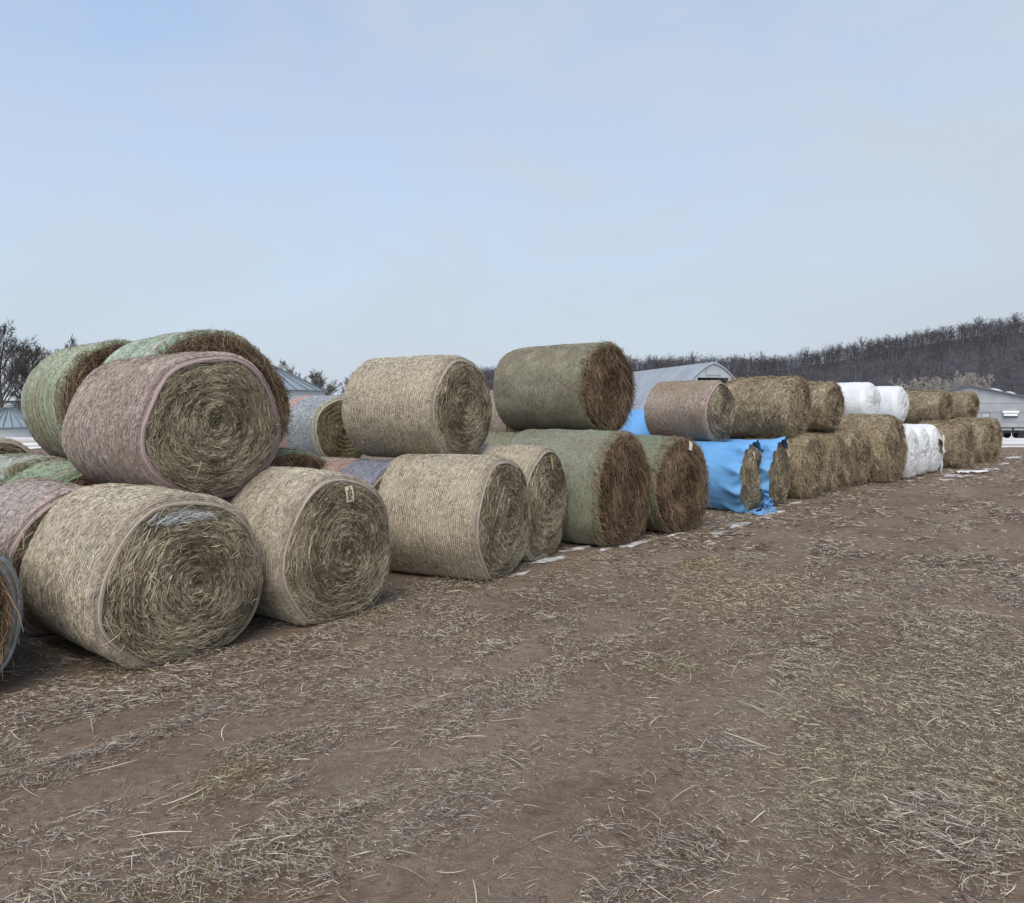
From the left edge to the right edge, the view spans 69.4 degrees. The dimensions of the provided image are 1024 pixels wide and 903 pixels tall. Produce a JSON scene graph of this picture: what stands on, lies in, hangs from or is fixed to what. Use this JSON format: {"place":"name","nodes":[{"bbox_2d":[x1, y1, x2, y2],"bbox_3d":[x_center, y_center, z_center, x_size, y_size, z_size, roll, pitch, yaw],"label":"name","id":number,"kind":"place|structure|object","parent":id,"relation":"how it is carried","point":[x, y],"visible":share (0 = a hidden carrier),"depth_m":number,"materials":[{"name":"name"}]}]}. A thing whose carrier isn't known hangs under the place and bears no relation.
{"place":"outdoors","nodes":[
{"label":"outdoors","id":0,"kind":"place"},
{"bbox_2d":[0,447,1023,902],"bbox_3d":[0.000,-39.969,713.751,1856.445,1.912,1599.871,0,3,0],"label":"ground","id":1,"kind":"structure","parent":0,"point":[472,857],"depth_m":3.79,"materials":[{"name":"brown soil"}]},
{"bbox_2d":[0,551,23,676],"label":"hay bale","id":2,"kind":"object","parent":1,"relation":"on","point":[11,607],"visible":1,"depth_m":4.36,"materials":[{"name":"plant"}]},
{"bbox_2d":[0,437,32,454],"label":"hay bale","id":3,"kind":"object","parent":1,"relation":"on","point":[9,445],"visible":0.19,"depth_m":10.51,"materials":[{"name":"plant"}]},
{"bbox_2d":[0,453,64,485],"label":"hay bale","id":4,"kind":"object","parent":1,"relation":"on","point":[13,465],"visible":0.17,"depth_m":7.40,"materials":[{"name":"plant"}]},
{"bbox_2d":[21,338,132,458],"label":"hay bale","id":5,"kind":"object","parent":4,"relation":"on","point":[52,383],"visible":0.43,"depth_m":8.02,"materials":[{"name":"plant"}]},
{"bbox_2d":[0,477,85,635],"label":"hay bale","id":6,"kind":"object","parent":1,"relation":"on","point":[27,505],"visible":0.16,"depth_m":5.47,"materials":[{"name":"plant"}]},
{"bbox_2d":[0,458,99,486],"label":"hay bale","id":7,"kind":"object","parent":1,"relation":"on","point":[64,470],"visible":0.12,"depth_m":6.82,"materials":[{"name":"plant"}]},
{"bbox_2d":[19,483,263,669],"bbox_3d":[-2.646,0.832,5.321,1.380,1.168,1.247,3,4,39],"label":"hay bale","id":8,"kind":"object","parent":1,"relation":"on","point":[130,576],"visible":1,"depth_m":4.88,"materials":[{"name":"plant"}]},
{"bbox_2d":[61,351,280,497],"bbox_3d":[-2.896,-0.238,6.296,1.592,1.193,1.274,3,4,40],"label":"hay bale","id":9,"kind":"object","parent":8,"relation":"on","point":[206,422],"visible":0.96,"depth_m":5.79,"materials":[{"name":"plant"}]},
{"bbox_2d":[269,447,327,469],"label":"hay bale","id":10,"kind":"object","parent":1,"relation":"on","point":[283,457],"visible":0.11,"depth_m":8.19,"materials":[{"name":"plant"}]},
{"bbox_2d":[102,324,295,459],"bbox_3d":[-3.358,-0.500,7.860,1.666,1.589,1.677,3,5,43],"label":"hay bale","id":11,"kind":"object","parent":10,"relation":"on","point":[205,340],"visible":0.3,"depth_m":7.52,"materials":[{"name":"plant"}]},
{"bbox_2d":[222,466,391,625],"bbox_3d":[-1.857,0.737,6.276,1.368,1.228,1.218,3,4,37],"label":"hay bale","id":12,"kind":"object","parent":1,"relation":"on","point":[323,538],"visible":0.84,"depth_m":5.80,"materials":[{"name":"plant"}]},
{"bbox_2d":[321,456,391,491],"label":"hay bale","id":13,"kind":"object","parent":1,"relation":"on","point":[371,472],"visible":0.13,"depth_m":8.04,"materials":[{"name":"plastic"}]},
{"bbox_2d":[279,395,362,457],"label":"hay bale","id":14,"kind":"object","parent":13,"relation":"on","point":[316,421],"visible":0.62,"depth_m":11.82,"materials":[{"name":"plastic"}]},
{"bbox_2d":[378,453,530,580],"bbox_3d":[-0.588,0.641,7.662,1.345,1.253,1.296,2,4,26],"label":"hay bale","id":15,"kind":"object","parent":1,"relation":"on","point":[463,516],"visible":0.98,"depth_m":7.18,"materials":[{"name":"plant"}]},
{"bbox_2d":[341,355,491,457],"bbox_3d":[-1.039,-0.499,8.289,1.394,1.145,1.238,2,4,31],"label":"hay bale","id":16,"kind":"object","parent":15,"relation":"on","point":[394,407],"visible":0.98,"depth_m":7.85,"materials":[{"name":"plant"}]},
{"bbox_2d":[484,432,518,443],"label":"hay bale","id":17,"kind":"object","parent":1,"relation":"on","point":[499,437],"visible":0.08,"depth_m":10.47,"materials":[{"name":"plant"}]},
{"bbox_2d":[489,390,520,431],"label":"hay bale","id":18,"kind":"object","parent":17,"relation":"on","point":[497,424],"visible":0.04,"depth_m":11.91,"materials":[{"name":"plant"}]},
{"bbox_2d":[0,569,1023,902],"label":"soil clods","id":19,"kind":"object","parent":1,"relation":"on","point":[818,889],"visible":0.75,"depth_m":3.67,"materials":[{"name":"soil"}]},
{"bbox_2d":[0,451,1023,902],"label":"loose straw","id":20,"kind":"object","parent":1,"relation":"on","point":[794,663],"visible":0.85,"depth_m":4.03,"materials":[{"name":"beige plant"}]},
{"bbox_2d":[474,443,567,561],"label":"hay bale","id":21,"kind":"object","parent":1,"relation":"on","point":[541,467],"visible":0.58,"depth_m":8.26,"materials":[{"name":"plant"}]},
{"bbox_2d":[508,429,655,547],"bbox_3d":[0.868,0.457,9.677,1.785,1.550,1.588,2,4,35],"label":"hay bale","id":22,"kind":"object","parent":1,"relation":"on","point":[606,473],"visible":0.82,"depth_m":9.00,"materials":[{"name":"plant"}]},
{"bbox_2d":[493,336,638,430],"bbox_3d":[0.794,-0.907,10.436,1.871,1.401,1.411,3,5,41],"label":"hay bale","id":23,"kind":"object","parent":22,"relation":"on","point":[583,386],"visible":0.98,"depth_m":9.95,"materials":[{"name":"plant"}]},
{"bbox_2d":[620,409,649,434],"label":"hay bale","id":24,"kind":"object","parent":1,"relation":"on","point":[637,425],"visible":0.03,"depth_m":14.26,"materials":[{"name":"plastic"}]},
{"bbox_2d":[634,434,711,533],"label":"hay bale","id":25,"kind":"object","parent":1,"relation":"on","point":[679,491],"visible":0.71,"depth_m":9.95,"materials":[{"name":"plant"}]},
{"bbox_2d":[631,362,733,409],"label":"arched barn","id":26,"kind":"structure","parent":1,"relation":"on","point":[646,381],"depth_m":91.20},
{"bbox_2d":[718,435,745,441],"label":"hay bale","id":27,"kind":"object","parent":1,"relation":"on","point":[735,437],"depth_m":14.69,"materials":[{"name":"plant"}]},
{"bbox_2d":[693,439,776,514],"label":"hay bale","id":28,"kind":"object","parent":1,"relation":"on","point":[734,474],"visible":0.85,"depth_m":11.97,"materials":[{"name":"plastic"}]},
{"bbox_2d":[644,380,735,441],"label":"hay bale","id":29,"kind":"object","parent":28,"relation":"on","point":[699,410],"visible":0.93,"depth_m":12.77,"materials":[{"name":"plant"}]},
{"bbox_2d":[721,436,790,506],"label":"hay bale","id":30,"kind":"object","parent":1,"relation":"on","point":[774,472],"visible":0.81,"depth_m":12.62,"materials":[{"name":"plastic"}]},
{"bbox_2d":[509,456,1020,576],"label":"snow","id":31,"kind":"structure","parent":1,"relation":"on","point":[544,560],"depth_m":9.20,"materials":[{"name":"white snow"}]},
{"bbox_2d":[745,432,829,499],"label":"hay bale","id":32,"kind":"object","parent":1,"relation":"on","point":[807,459],"visible":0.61,"depth_m":13.66,"materials":[{"name":"plant"}]},
{"bbox_2d":[725,375,813,438],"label":"hay bale","id":33,"kind":"object","parent":32,"relation":"on","point":[772,406],"visible":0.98,"depth_m":13.93,"materials":[{"name":"plant"}]},
{"bbox_2d":[806,432,853,492],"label":"hay bale","id":34,"kind":"object","parent":1,"relation":"on","point":[838,465],"visible":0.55,"depth_m":14.74,"materials":[{"name":"plant"}]},
{"bbox_2d":[806,426,878,485],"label":"hay bale","id":35,"kind":"object","parent":1,"relation":"on","point":[861,461],"visible":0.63,"depth_m":15.99,"materials":[{"name":"plant"}]},
{"bbox_2d":[806,380,847,430],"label":"hay bale","id":36,"kind":"object","parent":35,"relation":"on","point":[828,404],"visible":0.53,"depth_m":15.82,"materials":[{"name":"plant"}]},
{"bbox_2d":[836,413,908,482],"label":"hay bale","id":37,"kind":"object","parent":1,"relation":"on","point":[885,434],"visible":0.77,"depth_m":16.62,"materials":[{"name":"plant"}]},
{"bbox_2d":[838,382,880,414],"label":"wrapped bale","id":38,"kind":"object","parent":37,"relation":"on","point":[863,397],"visible":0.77,"depth_m":18.39,"materials":[{"name":"plastic"}]},
{"bbox_2d":[901,426,919,478],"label":"wrapped bale","id":39,"kind":"object","parent":1,"relation":"on","point":[911,466],"visible":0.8,"depth_m":17.40,"materials":[{"name":"plastic"}]},
{"bbox_2d":[889,377,939,390],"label":"bare tree","id":40,"kind":"object","parent":1,"relation":"on","point":[914,386],"visible":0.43,"depth_m":203.07,"materials":[{"name":"grey plant"}]},
{"bbox_2d":[903,425,930,475],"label":"wrapped bale","id":41,"kind":"object","parent":1,"relation":"on","point":[924,448],"visible":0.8,"depth_m":18.26,"materials":[{"name":"plastic"}]},
{"bbox_2d":[905,424,945,472],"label":"wrapped bale","id":42,"kind":"object","parent":1,"relation":"on","point":[938,450],"visible":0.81,"depth_m":19.12,"materials":[{"name":"plastic"}]},
{"bbox_2d":[875,386,909,422],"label":"wrapped bale","id":43,"kind":"object","parent":42,"relation":"on","point":[894,400],"visible":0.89,"depth_m":20.15,"materials":[{"name":"plastic"}]},
{"bbox_2d":[923,376,951,390],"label":"bare tree","id":44,"kind":"object","parent":1,"relation":"on","point":[940,384],"visible":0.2,"depth_m":213.66,"materials":[{"name":"grey plant"}]},
{"bbox_2d":[918,420,977,468],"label":"hay bale","id":45,"kind":"object","parent":1,"relation":"on","point":[960,443],"visible":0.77,"depth_m":20.35,"materials":[{"name":"plant"}]},
{"bbox_2d":[946,370,980,389],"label":"bare tree","id":46,"kind":"object","parent":1,"relation":"on","point":[962,381],"visible":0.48,"depth_m":196.80,"materials":[{"name":"grey plant"}]},
{"bbox_2d":[956,470,988,472],"bbox_3d":[11.844,0.515,19.061,1.026,0.050,0.323,-1,4,-18],"label":"plastic scrap","id":47,"kind":"object","parent":1,"relation":"on","point":[972,471],"visible":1,"depth_m":19.05,"materials":[{"name":"white plastic"}]},
{"bbox_2d":[949,418,996,462],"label":"hay bale","id":48,"kind":"object","parent":1,"relation":"on","point":[985,437],"visible":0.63,"depth_m":22.69,"materials":[{"name":"plant"}]},
{"bbox_2d":[902,389,954,423],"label":"hay bale","id":49,"kind":"object","parent":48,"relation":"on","point":[929,405],"visible":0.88,"depth_m":22.47,"materials":[{"name":"plant"}]},
{"bbox_2d":[956,416,1002,459],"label":"hay bale","id":50,"kind":"object","parent":1,"relation":"on","point":[996,424],"visible":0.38,"depth_m":24.32,"materials":[{"name":"plant"}]},
{"bbox_2d":[947,390,980,418],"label":"hay bale","id":51,"kind":"object","parent":50,"relation":"on","point":[966,403],"visible":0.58,"depth_m":25.36,"materials":[{"name":"plant"}]},
{"bbox_2d":[969,373,995,388],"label":"bare tree","id":52,"kind":"object","parent":1,"relation":"on","point":[980,379],"visible":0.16,"depth_m":208.69,"materials":[{"name":"grey plant"}]},
{"bbox_2d":[946,385,1023,429],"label":"farm building","id":53,"kind":"structure","parent":1,"relation":"on","point":[1006,409],"depth_m":109.78,"materials":[{"name":"white metal"}]},
{"bbox_2d":[982,413,989,417],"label":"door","id":54,"kind":"structure","parent":53,"relation":"in","point":[986,415],"depth_m":110.75,"materials":[{"name":"white"}]},
{"bbox_2d":[0,0,1023,400],"label":"sky","id":55,"kind":"structure","parent":0,"point":[334,187],"materials":[{"name":"blue"}]},
{"bbox_2d":[4,334,1023,410],"bbox_3d":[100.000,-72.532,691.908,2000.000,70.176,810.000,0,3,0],"label":"hill","id":56,"kind":"structure","parent":0,"point":[996,364],"depth_m":464.44,"materials":[{"name":"brown plant"},{"name":"bark"},{"name":"wood"}]},
{"bbox_2d":[478,317,1023,394],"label":"woodland","id":57,"kind":"object","parent":56,"relation":"on","point":[896,350],"visible":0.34,"depth_m":466.93,"materials":[{"name":"brown plant"}]},
{"bbox_2d":[754,351,765,360],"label":"bare tree","id":58,"kind":"object","parent":56,"relation":"on","point":[761,354],"visible":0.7,"depth_m":512.68,"materials":[{"name":"grey plant"}]},
{"bbox_2d":[857,335,866,353],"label":"bare tree","id":59,"kind":"object","parent":56,"relation":"on","point":[860,340],"visible":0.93,"depth_m":513.12,"materials":[{"name":"grey plant"}]},
{"bbox_2d":[957,323,973,339],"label":"bare tree","id":60,"kind":"object","parent":56,"relation":"on","point":[965,328],"visible":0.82,"depth_m":507.35,"materials":[{"name":"grey plant"}]},
{"bbox_2d":[965,317,981,337],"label":"bare tree","id":61,"kind":"object","parent":56,"relation":"on","point":[976,323],"visible":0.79,"depth_m":511.30,"materials":[{"name":"grey plant"}]},
{"bbox_2d":[1006,314,1021,325],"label":"bare tree","id":62,"kind":"object","parent":56,"relation":"on","point":[1013,319],"visible":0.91,"depth_m":510.88,"materials":[{"name":"grey plant"}]},
{"bbox_2d":[5,433,1023,448],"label":"snow field","id":63,"kind":"structure","parent":0,"point":[31,443],"depth_m":38.17,"materials":[{"name":"snow"}]},
{"bbox_2d":[0,403,31,436],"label":"grain bin","id":64,"kind":"object","parent":63,"relation":"on","point":[12,423],"visible":0.48,"depth_m":72.90,"materials":[{"name":"silver metal"}]},
{"bbox_2d":[0,321,47,409],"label":"bare tree","id":65,"kind":"object","parent":63,"relation":"on","point":[18,367],"visible":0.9,"depth_m":81.94,"materials":[{"name":"brown plant"}]},
{"bbox_2d":[1,343,51,400],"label":"bare tree","id":66,"kind":"object","parent":63,"relation":"on","point":[36,363],"visible":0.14,"depth_m":85.95,"materials":[{"name":"grey plant"}]},
{"bbox_2d":[18,334,77,395],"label":"bare tree","id":67,"kind":"object","parent":63,"relation":"on","point":[72,343],"visible":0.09,"depth_m":97.52,"materials":[{"name":"grey plant"}]},
{"bbox_2d":[279,357,308,379],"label":"bare tree","id":68,"kind":"object","parent":63,"relation":"on","point":[284,364],"visible":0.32,"depth_m":109.66,"materials":[{"name":"grey plant"}]},
{"bbox_2d":[272,365,327,397],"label":"grain bin","id":69,"kind":"object","parent":63,"relation":"on","point":[298,386],"visible":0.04,"depth_m":59.98,"materials":[{"name":"silver metal"}]},
{"bbox_2d":[305,368,341,395],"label":"bare tree","id":70,"kind":"object","parent":63,"relation":"on","point":[330,389],"visible":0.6,"depth_m":103.91,"materials":[{"name":"grey plant"}]},
{"bbox_2d":[336,370,354,395],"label":"bare tree","id":71,"kind":"object","parent":63,"relation":"on","point":[345,383],"visible":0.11,"depth_m":95.25,"materials":[{"name":"grey plant"}]},
{"bbox_2d":[1000,427,1023,437],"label":"flatbed trailer","id":72,"kind":"object","parent":63,"relation":"on","point":[1015,433],"visible":0.65,"depth_m":70.92,"materials":[{"name":"black metal"}]}
]}

